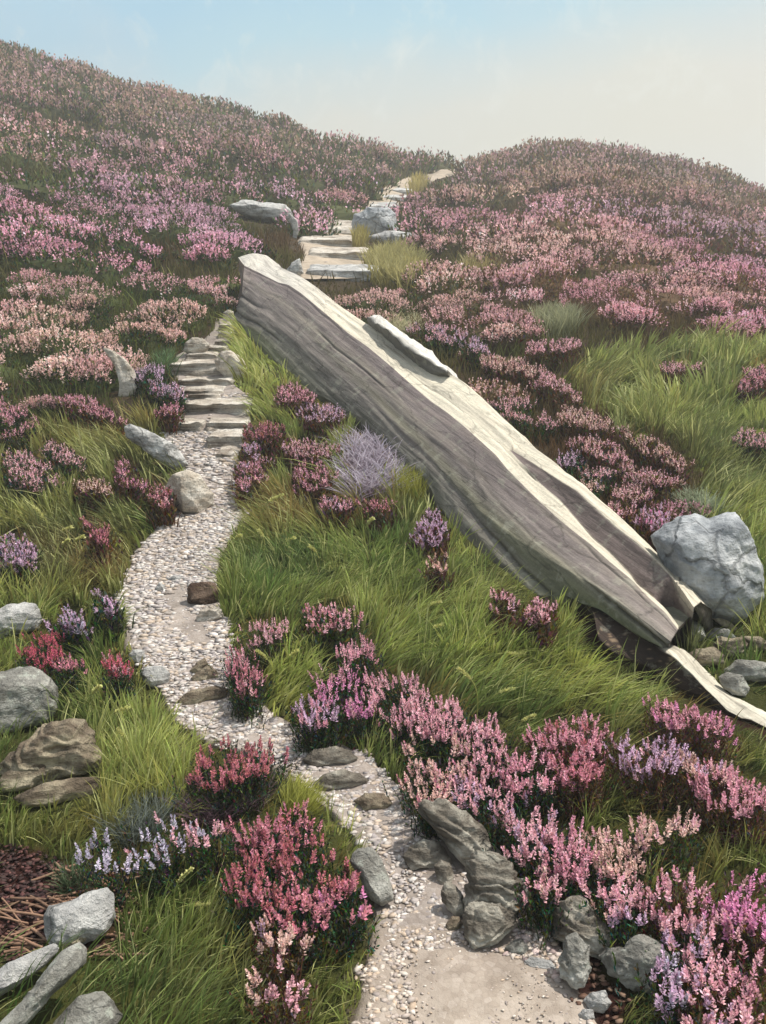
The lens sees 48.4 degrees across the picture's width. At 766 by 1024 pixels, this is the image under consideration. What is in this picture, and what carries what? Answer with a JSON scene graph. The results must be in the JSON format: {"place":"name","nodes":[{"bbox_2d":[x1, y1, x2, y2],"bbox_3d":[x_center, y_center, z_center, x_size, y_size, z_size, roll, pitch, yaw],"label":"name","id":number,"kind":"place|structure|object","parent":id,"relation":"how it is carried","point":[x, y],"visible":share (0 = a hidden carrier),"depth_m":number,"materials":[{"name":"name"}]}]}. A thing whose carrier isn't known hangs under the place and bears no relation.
{"place":"outdoors","nodes":[
{"label":"outdoors","id":0,"kind":"place"},
{"bbox_2d":[114,261,596,1023],"bbox_3d":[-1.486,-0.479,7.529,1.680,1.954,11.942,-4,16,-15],"label":"path","id":1,"kind":"structure","parent":0,"point":[467,981],"depth_m":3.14,"materials":[{"name":"grey gravel"}]},
{"bbox_2d":[349,847,393,905],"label":"rock","id":2,"kind":"object","parent":1,"relation":"on","point":[367,863],"visible":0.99,"depth_m":3.39,"materials":[{"name":"stone"}]},
{"bbox_2d":[403,838,450,870],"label":"rock","id":3,"kind":"object","parent":1,"relation":"on","point":[425,853],"visible":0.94,"depth_m":3.60,"materials":[{"name":"stone"}]},
{"bbox_2d":[462,900,517,948],"bbox_3d":[0.404,1.554,3.218,0.209,0.155,0.167,0,15,0],"label":"boulder","id":4,"kind":"object","parent":1,"relation":"on","point":[487,924],"visible":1,"depth_m":3.18,"materials":[{"name":"stone"}]},
{"bbox_2d":[462,850,525,917],"bbox_3d":[0.431,1.475,3.345,0.248,0.255,0.203,0,15,0],"label":"boulder","id":5,"kind":"object","parent":1,"relation":"on","point":[491,876],"visible":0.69,"depth_m":3.30,"materials":[{"name":"stone"}]},
{"bbox_2d":[558,932,591,989],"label":"rock","id":6,"kind":"object","parent":1,"relation":"on","point":[575,967],"visible":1,"depth_m":2.98,"materials":[{"name":"stone"}]},
{"bbox_2d":[298,169,454,278],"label":"path","id":7,"kind":"structure","parent":0,"point":[308,261],"depth_m":18.98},
{"bbox_2d":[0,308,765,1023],"bbox_3d":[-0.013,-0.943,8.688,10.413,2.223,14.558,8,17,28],"label":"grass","id":8,"kind":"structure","parent":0,"point":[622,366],"depth_m":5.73,"materials":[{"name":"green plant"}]},
{"bbox_2d":[0,119,765,1023],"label":"ground","id":9,"kind":"structure","parent":0,"point":[756,699],"depth_m":4.09,"materials":[{"name":"brown soil"}]},
{"bbox_2d":[0,602,41,638],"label":"rock","id":10,"kind":"object","parent":9,"relation":"on","point":[18,613],"visible":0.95,"depth_m":5.63,"materials":[{"name":"grey stone"}]},
{"bbox_2d":[0,532,43,594],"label":"heather bush","id":11,"kind":"object","parent":9,"relation":"on","point":[26,552],"visible":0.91,"depth_m":6.31,"materials":[{"name":"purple plant"}]},
{"bbox_2d":[0,396,45,452],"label":"heather bush","id":12,"kind":"object","parent":9,"relation":"on","point":[8,425],"visible":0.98,"depth_m":9.09,"materials":[{"name":"pink plant"}]},
{"bbox_2d":[0,666,58,734],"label":"boulder","id":13,"kind":"object","parent":9,"relation":"on","point":[20,686],"visible":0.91,"depth_m":4.63,"materials":[{"name":"stone"}]},
{"bbox_2d":[0,943,58,995],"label":"rock","id":14,"kind":"object","parent":9,"relation":"on","point":[16,968],"visible":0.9,"depth_m":2.98,"materials":[{"name":"grey stone"}]},
{"bbox_2d":[0,447,65,508],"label":"heather bush","id":15,"kind":"object","parent":9,"relation":"on","point":[25,471],"visible":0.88,"depth_m":7.81,"materials":[{"name":"pink plant"}]},
{"bbox_2d":[0,942,86,1023],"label":"rock","id":16,"kind":"object","parent":9,"relation":"on","point":[64,966],"visible":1,"depth_m":2.81,"materials":[{"name":"stone"}]},
{"bbox_2d":[10,629,77,683],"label":"heather bush","id":17,"kind":"object","parent":9,"relation":"on","point":[49,654],"visible":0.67,"depth_m":5.09,"materials":[{"name":"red plant"}]},
{"bbox_2d":[0,718,102,784],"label":"boulder","id":18,"kind":"object","parent":9,"relation":"on","point":[61,749],"visible":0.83,"depth_m":4.18,"materials":[{"name":"brown stone"}]},
{"bbox_2d":[13,777,101,806],"bbox_3d":[-1.552,1.341,4.072,0.403,0.116,0.106,-6,16,-22],"label":"rock","id":19,"kind":"object","parent":9,"relation":"on","point":[59,791],"visible":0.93,"depth_m":4.04,"materials":[{"name":"brown stone"}]},
{"bbox_2d":[33,438,88,481],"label":"heather bush","id":20,"kind":"object","parent":9,"relation":"on","point":[64,458],"visible":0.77,"depth_m":8.22,"materials":[{"name":"pink plant"}]},
{"bbox_2d":[42,604,103,663],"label":"heather bush","id":21,"kind":"object","parent":9,"relation":"on","point":[69,621],"visible":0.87,"depth_m":5.34,"materials":[{"name":"purple plant"}]},
{"bbox_2d":[0,862,154,959],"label":"twigs","id":22,"kind":"object","parent":9,"relation":"on","point":[18,942],"visible":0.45,"depth_m":3.32,"materials":[{"name":"wood"}]},
{"bbox_2d":[43,887,115,944],"bbox_3d":[-1.149,1.543,3.233,0.258,0.178,0.178,-6,16,-21],"label":"boulder","id":23,"kind":"object","parent":9,"relation":"on","point":[90,913],"visible":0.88,"depth_m":3.18,"materials":[{"name":"grey stone"}]},
{"bbox_2d":[53,991,122,1023],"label":"boulder","id":24,"kind":"object","parent":9,"relation":"on","point":[97,1007],"visible":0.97,"depth_m":2.83,"materials":[{"name":"stone"}]},
{"bbox_2d":[55,393,128,435],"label":"heather bush","id":25,"kind":"object","parent":9,"relation":"on","point":[84,411],"visible":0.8,"depth_m":9.37,"materials":[{"name":"pink plant"}]},
{"bbox_2d":[51,827,146,907],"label":"heather bush","id":26,"kind":"object","parent":9,"relation":"on","point":[118,883],"visible":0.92,"depth_m":3.44,"materials":[{"name":"purple plant"}]},
{"bbox_2d":[77,516,125,569],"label":"heather bush","id":27,"kind":"object","parent":9,"relation":"on","point":[99,542],"visible":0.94,"depth_m":6.65,"materials":[{"name":"pink plant"}]},
{"bbox_2d":[85,588,134,646],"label":"heather bush","id":28,"kind":"object","parent":9,"relation":"on","point":[110,611],"visible":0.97,"depth_m":5.59,"materials":[{"name":"purple plant"}]},
{"bbox_2d":[92,649,142,710],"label":"heather bush","id":29,"kind":"object","parent":9,"relation":"on","point":[120,673],"visible":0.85,"depth_m":4.87,"materials":[{"name":"pink plant"}]},
{"bbox_2d":[112,455,150,509],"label":"heather bush","id":30,"kind":"object","parent":9,"relation":"on","point":[127,485],"visible":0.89,"depth_m":7.75,"materials":[{"name":"pink plant"}]},
{"bbox_2d":[83,786,188,852],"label":"heather bush","id":31,"kind":"object","parent":9,"relation":"on","point":[143,826],"visible":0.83,"depth_m":3.84,"materials":[{"name":"green plant"}]},
{"bbox_2d":[124,424,187,468],"bbox_3d":[-2.270,-0.654,8.544,0.620,0.471,0.221,0,15,0],"label":"boulder","id":32,"kind":"object","parent":9,"relation":"on","point":[154,445],"visible":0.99,"depth_m":8.46,"materials":[{"name":"grey stone"}]},
{"bbox_2d":[120,811,196,902],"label":"heather bush","id":33,"kind":"object","parent":9,"relation":"on","point":[165,857],"visible":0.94,"depth_m":3.49,"materials":[{"name":"purple plant"}]},
{"bbox_2d":[143,482,180,529],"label":"heather bush","id":34,"kind":"object","parent":9,"relation":"on","point":[161,501],"visible":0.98,"depth_m":7.34,"materials":[{"name":"pink plant"}]},
{"bbox_2d":[165,470,213,512],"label":"boulder","id":35,"kind":"object","parent":9,"relation":"on","point":[193,491],"visible":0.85,"depth_m":7.56,"materials":[{"name":"beige stone"}]},
{"bbox_2d":[169,818,258,892],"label":"heather bush","id":36,"kind":"object","parent":9,"relation":"on","point":[203,849],"visible":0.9,"depth_m":3.55,"materials":[{"name":"pink plant"}]},
{"bbox_2d":[158,768,278,829],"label":"heather bush","id":37,"kind":"object","parent":9,"relation":"on","point":[210,813],"visible":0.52,"depth_m":3.94,"materials":[{"name":"green plant"}]},
{"bbox_2d":[170,734,301,826],"bbox_3d":[-0.710,1.258,4.077,0.562,0.304,0.636,6,16,21],"label":"heather bush","id":38,"kind":"object","parent":9,"relation":"on","point":[228,779],"visible":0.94,"depth_m":3.99,"materials":[{"name":"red plant"}]},
{"bbox_2d":[208,644,280,728],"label":"heather bush","id":39,"kind":"object","parent":9,"relation":"on","point":[246,696],"visible":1,"depth_m":4.81,"materials":[{"name":"pink plant"}]},
{"bbox_2d":[230,456,272,510],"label":"heather bush","id":40,"kind":"object","parent":9,"relation":"on","point":[245,477],"visible":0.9,"depth_m":7.92,"materials":[{"name":"pink plant"}]},
{"bbox_2d":[210,845,316,953],"bbox_3d":[-0.454,1.471,3.325,0.398,0.292,0.516,0,15,0],"label":"heather bush","id":41,"kind":"object","parent":9,"relation":"on","point":[257,886],"visible":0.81,"depth_m":3.24,"materials":[{"name":"pink plant"}]},
{"bbox_2d":[242,420,288,460],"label":"heather bush","id":42,"kind":"object","parent":9,"relation":"on","point":[267,436],"visible":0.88,"depth_m":8.72,"materials":[{"name":"pink plant"}]},
{"bbox_2d":[233,617,305,670],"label":"heather bush","id":43,"kind":"object","parent":9,"relation":"on","point":[271,640],"visible":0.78,"depth_m":5.28,"materials":[{"name":"pink plant"}]},
{"bbox_2d":[227,943,318,1023],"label":"heather bush","id":44,"kind":"object","parent":9,"relation":"on","point":[270,995],"visible":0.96,"depth_m":2.80,"materials":[{"name":"pink plant"}]},
{"bbox_2d":[217,798,331,892],"bbox_3d":[-0.445,1.393,3.594,0.477,0.306,0.478,-4,16,-16],"label":"heather bush","id":45,"kind":"object","parent":9,"relation":"on","point":[259,837],"visible":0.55,"depth_m":3.57,"materials":[{"name":"pink plant"}]},
{"bbox_2d":[246,912,316,1023],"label":"heather bush","id":46,"kind":"object","parent":9,"relation":"on","point":[282,943],"visible":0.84,"depth_m":2.98,"materials":[{"name":"pink plant"}]},
{"bbox_2d":[246,884,344,979],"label":"heather bush","id":47,"kind":"object","parent":9,"relation":"on","point":[307,923],"visible":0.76,"depth_m":3.10,"materials":[{"name":"pink plant"}]},
{"bbox_2d":[276,767,337,829],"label":"grass tussock","id":48,"kind":"object","parent":9,"relation":"on","point":[296,791],"depth_m":3.98,"materials":[{"name":"green plant"}]},
{"bbox_2d":[280,438,342,474],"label":"heather bush","id":49,"kind":"object","parent":9,"relation":"on","point":[297,450],"visible":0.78,"depth_m":8.38,"materials":[{"name":"pink plant"}]},
{"bbox_2d":[288,458,339,511],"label":"heather bush","id":50,"kind":"object","parent":9,"relation":"on","point":[308,479],"visible":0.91,"depth_m":7.80,"materials":[{"name":"pink plant"}]},
{"bbox_2d":[268,817,361,937],"bbox_3d":[-0.338,1.439,3.427,0.591,0.299,0.497,13,20,39],"label":"heather bush","id":51,"kind":"object","parent":9,"relation":"on","point":[304,871],"visible":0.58,"depth_m":3.40,"materials":[{"name":"pink plant"}]},
{"bbox_2d":[0,843,631,1023],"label":"soil crumbs","id":52,"kind":"object","parent":9,"relation":"on","point":[42,894],"visible":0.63,"depth_m":3.46,"materials":[{"name":"soil"}]},
{"bbox_2d":[283,694,352,754],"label":"heather bush","id":53,"kind":"object","parent":9,"relation":"on","point":[312,722],"visible":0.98,"depth_m":4.46,"materials":[{"name":"pink plant"}]},
{"bbox_2d":[292,402,346,440],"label":"heather bush","id":54,"kind":"object","parent":9,"relation":"on","point":[315,415],"visible":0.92,"depth_m":9.20,"materials":[{"name":"pink plant"}]},
{"bbox_2d":[299,601,371,661],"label":"heather bush","id":55,"kind":"object","parent":9,"relation":"on","point":[335,628],"visible":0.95,"depth_m":5.42,"materials":[{"name":"pink plant"}]},
{"bbox_2d":[308,668,365,736],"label":"heather bush","id":56,"kind":"object","parent":9,"relation":"on","point":[323,695],"visible":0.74,"depth_m":4.74,"materials":[{"name":"pink plant"}]},
{"bbox_2d":[295,871,382,964],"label":"heather bush","id":57,"kind":"object","parent":9,"relation":"on","point":[351,916],"visible":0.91,"depth_m":3.16,"materials":[{"name":"pink plant"}]},
{"bbox_2d":[307,633,390,696],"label":"heather bush","id":58,"kind":"object","parent":9,"relation":"on","point":[356,659],"visible":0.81,"depth_m":5.07,"materials":[{"name":"pink plant"}]},
{"bbox_2d":[307,422,420,503],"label":"heather bush","id":59,"kind":"object","parent":9,"relation":"on","point":[364,464],"visible":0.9,"depth_m":8.31,"materials":[{"name":"purple plant"}]},
{"bbox_2d":[339,687,392,749],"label":"heather bush","id":60,"kind":"object","parent":9,"relation":"on","point":[353,718],"visible":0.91,"depth_m":4.52,"materials":[{"name":"pink plant"}]},
{"bbox_2d":[0,39,765,541],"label":"heather foliage","id":61,"kind":"object","parent":9,"relation":"on","point":[150,343],"visible":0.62,"depth_m":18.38,"materials":[{"name":"green plant"}]},
{"bbox_2d":[355,235,439,291],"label":"grass tussock","id":62,"kind":"object","parent":9,"relation":"on","point":[386,261],"depth_m":15.95,"materials":[{"name":"green plant"}]},
{"bbox_2d":[347,666,501,767],"bbox_3d":[0.169,1.082,4.641,0.605,0.315,1.016,-7,17,-25],"label":"heather bush","id":63,"kind":"object","parent":9,"relation":"on","point":[415,713],"visible":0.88,"depth_m":4.48,"materials":[{"name":"pink plant"}]},
{"bbox_2d":[382,769,468,840],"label":"heather bush","id":64,"kind":"object","parent":9,"relation":"on","point":[423,823],"visible":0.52,"depth_m":3.83,"materials":[{"name":"pink plant"}]},
{"bbox_2d":[404,507,456,567],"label":"heather bush","id":65,"kind":"object","parent":9,"relation":"on","point":[431,536],"visible":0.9,"depth_m":6.65,"materials":[{"name":"purple plant"}]},
{"bbox_2d":[404,320,468,361],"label":"heather bush","id":66,"kind":"object","parent":9,"relation":"on","point":[437,336],"visible":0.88,"depth_m":11.68,"materials":[{"name":"pink plant"}]},
{"bbox_2d":[393,729,484,803],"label":"heather bush","id":67,"kind":"object","parent":9,"relation":"on","point":[436,768],"visible":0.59,"depth_m":4.11,"materials":[{"name":"pink plant"}]},
{"bbox_2d":[418,797,502,865],"bbox_3d":[0.343,1.394,3.661,0.408,0.286,0.203,12,19,37],"label":"boulder","id":68,"kind":"object","parent":9,"relation":"on","point":[463,835],"visible":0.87,"depth_m":3.62,"materials":[{"name":"stone"}]},
{"bbox_2d":[441,712,517,800],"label":"heather bush","id":69,"kind":"object","parent":9,"relation":"on","point":[493,751],"visible":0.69,"depth_m":4.14,"materials":[{"name":"pink plant"}]},
{"bbox_2d":[433,769,527,852],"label":"heather bush","id":70,"kind":"object","parent":9,"relation":"on","point":[476,808],"visible":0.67,"depth_m":3.80,"materials":[{"name":"pink plant"}]},
{"bbox_2d":[454,348,541,394],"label":"heather bush","id":71,"kind":"object","parent":9,"relation":"on","point":[498,367],"visible":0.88,"depth_m":10.47,"materials":[{"name":"pink plant"}]},
{"bbox_2d":[234,253,765,728],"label":"leaning slab","id":72,"kind":"structure","parent":9,"relation":"on","point":[492,475],"depth_m":7.48,"materials":[{"name":"stone"}]},
{"bbox_2d":[479,742,569,831],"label":"heather bush","id":73,"kind":"object","parent":9,"relation":"on","point":[518,784],"visible":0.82,"depth_m":3.92,"materials":[{"name":"pink plant"}]},
{"bbox_2d":[487,394,562,442],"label":"heather bush","id":74,"kind":"object","parent":9,"relation":"on","point":[508,412],"visible":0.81,"depth_m":9.18,"materials":[{"name":"pink plant"}]},
{"bbox_2d":[482,792,577,893],"bbox_3d":[0.625,1.391,3.580,0.403,0.307,0.541,3,15,10],"label":"heather bush","id":75,"kind":"object","parent":9,"relation":"on","point":[522,855],"visible":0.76,"depth_m":3.51,"materials":[{"name":"pink plant"}]},
{"bbox_2d":[512,596,558,651],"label":"heather bush","id":76,"kind":"object","parent":9,"relation":"on","point":[542,616],"visible":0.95,"depth_m":5.46,"materials":[{"name":"pink plant"}]},
{"bbox_2d":[514,863,577,952],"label":"heather bush","id":77,"kind":"object","parent":9,"relation":"on","point":[543,914],"visible":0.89,"depth_m":3.23,"materials":[{"name":"pink plant"}]},
{"bbox_2d":[512,355,584,414],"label":"heather bush","id":78,"kind":"object","parent":9,"relation":"on","point":[549,386],"visible":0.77,"depth_m":10.04,"materials":[{"name":"pink plant"}]},
{"bbox_2d":[525,336,586,370],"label":"heather bush","id":79,"kind":"object","parent":9,"relation":"on","point":[556,351],"visible":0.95,"depth_m":10.94,"materials":[{"name":"pink plant"}]},
{"bbox_2d":[524,297,596,342],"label":"grass tussock","id":80,"kind":"object","parent":9,"relation":"on","point":[561,318],"depth_m":12.32,"materials":[{"name":"green plant"}]},
{"bbox_2d":[517,709,620,782],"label":"heather bush","id":81,"kind":"object","parent":9,"relation":"on","point":[594,746],"visible":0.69,"depth_m":4.24,"materials":[{"name":"pink plant"}]},
{"bbox_2d":[529,744,618,822],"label":"heather bush","id":82,"kind":"object","parent":9,"relation":"on","point":[583,779],"visible":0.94,"depth_m":3.94,"materials":[{"name":"pink plant"}]},
{"bbox_2d":[525,815,623,917],"bbox_3d":[0.756,1.422,3.457,0.421,0.305,0.580,7,16,23],"label":"heather bush","id":83,"kind":"object","parent":9,"relation":"on","point":[566,868],"visible":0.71,"depth_m":3.36,"materials":[{"name":"pink plant"}]},
{"bbox_2d":[552,895,613,959],"bbox_3d":[0.748,1.547,3.184,0.248,0.186,0.152,9,18,32],"label":"boulder","id":84,"kind":"object","parent":9,"relation":"on","point":[577,920],"visible":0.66,"depth_m":3.15,"materials":[{"name":"stone"}]},
{"bbox_2d":[555,404,615,442],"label":"heather bush","id":85,"kind":"object","parent":9,"relation":"on","point":[588,421],"visible":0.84,"depth_m":9.07,"materials":[{"name":"pink plant"}]},
{"bbox_2d":[566,433,638,484],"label":"heather bush","id":86,"kind":"object","parent":9,"relation":"on","point":[594,452],"visible":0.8,"depth_m":8.40,"materials":[{"name":"pink plant"}]},
{"bbox_2d":[570,859,656,946],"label":"heather bush","id":87,"kind":"object","parent":9,"relation":"on","point":[635,901],"visible":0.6,"depth_m":3.17,"materials":[{"name":"pink plant"}]},
{"bbox_2d":[585,834,665,912],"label":"heather bush","id":88,"kind":"object","parent":9,"relation":"on","point":[618,866],"visible":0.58,"depth_m":3.34,"materials":[{"name":"pink plant"}]},
{"bbox_2d":[590,899,669,947],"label":"heather bush","id":89,"kind":"object","parent":9,"relation":"on","point":[612,922],"visible":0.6,"depth_m":3.08,"materials":[{"name":"pink plant"}]},
{"bbox_2d":[598,934,669,993],"bbox_3d":[0.888,1.588,3.018,0.184,0.186,0.187,-8,17,-26],"label":"boulder","id":90,"kind":"object","parent":9,"relation":"on","point":[630,954],"visible":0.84,"depth_m":2.97,"materials":[{"name":"stone"}]},
{"bbox_2d":[581,805,708,887],"bbox_3d":[1.133,1.397,3.567,0.595,0.305,0.392,-3,15,-10],"label":"heather bush","id":91,"kind":"object","parent":9,"relation":"on","point":[644,836],"visible":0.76,"depth_m":3.55,"materials":[{"name":"pink plant"}]},
{"bbox_2d":[600,728,698,814],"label":"heather bush","id":92,"kind":"object","parent":9,"relation":"on","point":[652,779],"visible":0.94,"depth_m":4.04,"materials":[{"name":"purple plant"}]},
{"bbox_2d":[613,462,686,505],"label":"heather bush","id":93,"kind":"object","parent":9,"relation":"on","point":[657,483],"visible":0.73,"depth_m":7.81,"materials":[{"name":"pink plant"}]},
{"bbox_2d":[614,424,696,487],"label":"heather bush","id":94,"kind":"object","parent":9,"relation":"on","point":[670,463],"visible":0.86,"depth_m":8.36,"materials":[{"name":"pink plant"}]},
{"bbox_2d":[612,944,706,1023],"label":"heather bush","id":95,"kind":"object","parent":9,"relation":"on","point":[665,1010],"visible":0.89,"depth_m":2.78,"materials":[{"name":"purple plant"}]},
{"bbox_2d":[639,864,722,965],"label":"heather bush","id":96,"kind":"object","parent":9,"relation":"on","point":[675,912],"visible":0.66,"depth_m":3.18,"materials":[{"name":"pink plant"}]},
{"bbox_2d":[643,748,739,822],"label":"heather bush","id":97,"kind":"object","parent":9,"relation":"on","point":[692,771],"visible":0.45,"depth_m":4.00,"materials":[{"name":"pink plant"}]},
{"bbox_2d":[639,692,745,765],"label":"heather bush","id":98,"kind":"object","parent":9,"relation":"on","point":[693,734],"visible":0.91,"depth_m":4.38,"materials":[{"name":"pink plant"}]},
{"bbox_2d":[645,909,749,999],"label":"heather bush","id":99,"kind":"object","parent":9,"relation":"on","point":[690,929],"visible":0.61,"depth_m":2.97,"materials":[{"name":"pink plant"}]},
{"bbox_2d":[662,935,752,1023],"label":"heather bush","id":100,"kind":"object","parent":9,"relation":"on","point":[714,973],"visible":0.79,"depth_m":2.78,"materials":[{"name":"pink plant"}]},
{"bbox_2d":[651,512,764,623],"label":"boulder","id":101,"kind":"object","parent":9,"relation":"on","point":[714,563],"visible":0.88,"depth_m":5.68,"materials":[{"name":"grey stone"}]},
{"bbox_2d":[673,757,765,853],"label":"heather bush","id":102,"kind":"object","parent":9,"relation":"on","point":[738,809],"visible":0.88,"depth_m":3.80,"materials":[{"name":"pink plant"}]},
{"bbox_2d":[679,858,765,985],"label":"heather bush","id":103,"kind":"object","parent":9,"relation":"on","point":[739,929],"visible":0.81,"depth_m":3.06,"materials":[{"name":"pink plant"}]},
{"bbox_2d":[713,937,765,1023],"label":"heather bush","id":104,"kind":"object","parent":9,"relation":"on","point":[758,1000],"visible":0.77,"depth_m":2.78,"materials":[{"name":"pink plant"}]},
{"bbox_2d":[0,0,765,189],"label":"sky","id":105,"kind":"structure","parent":0,"point":[466,78],"materials":[{"name":"blue"}]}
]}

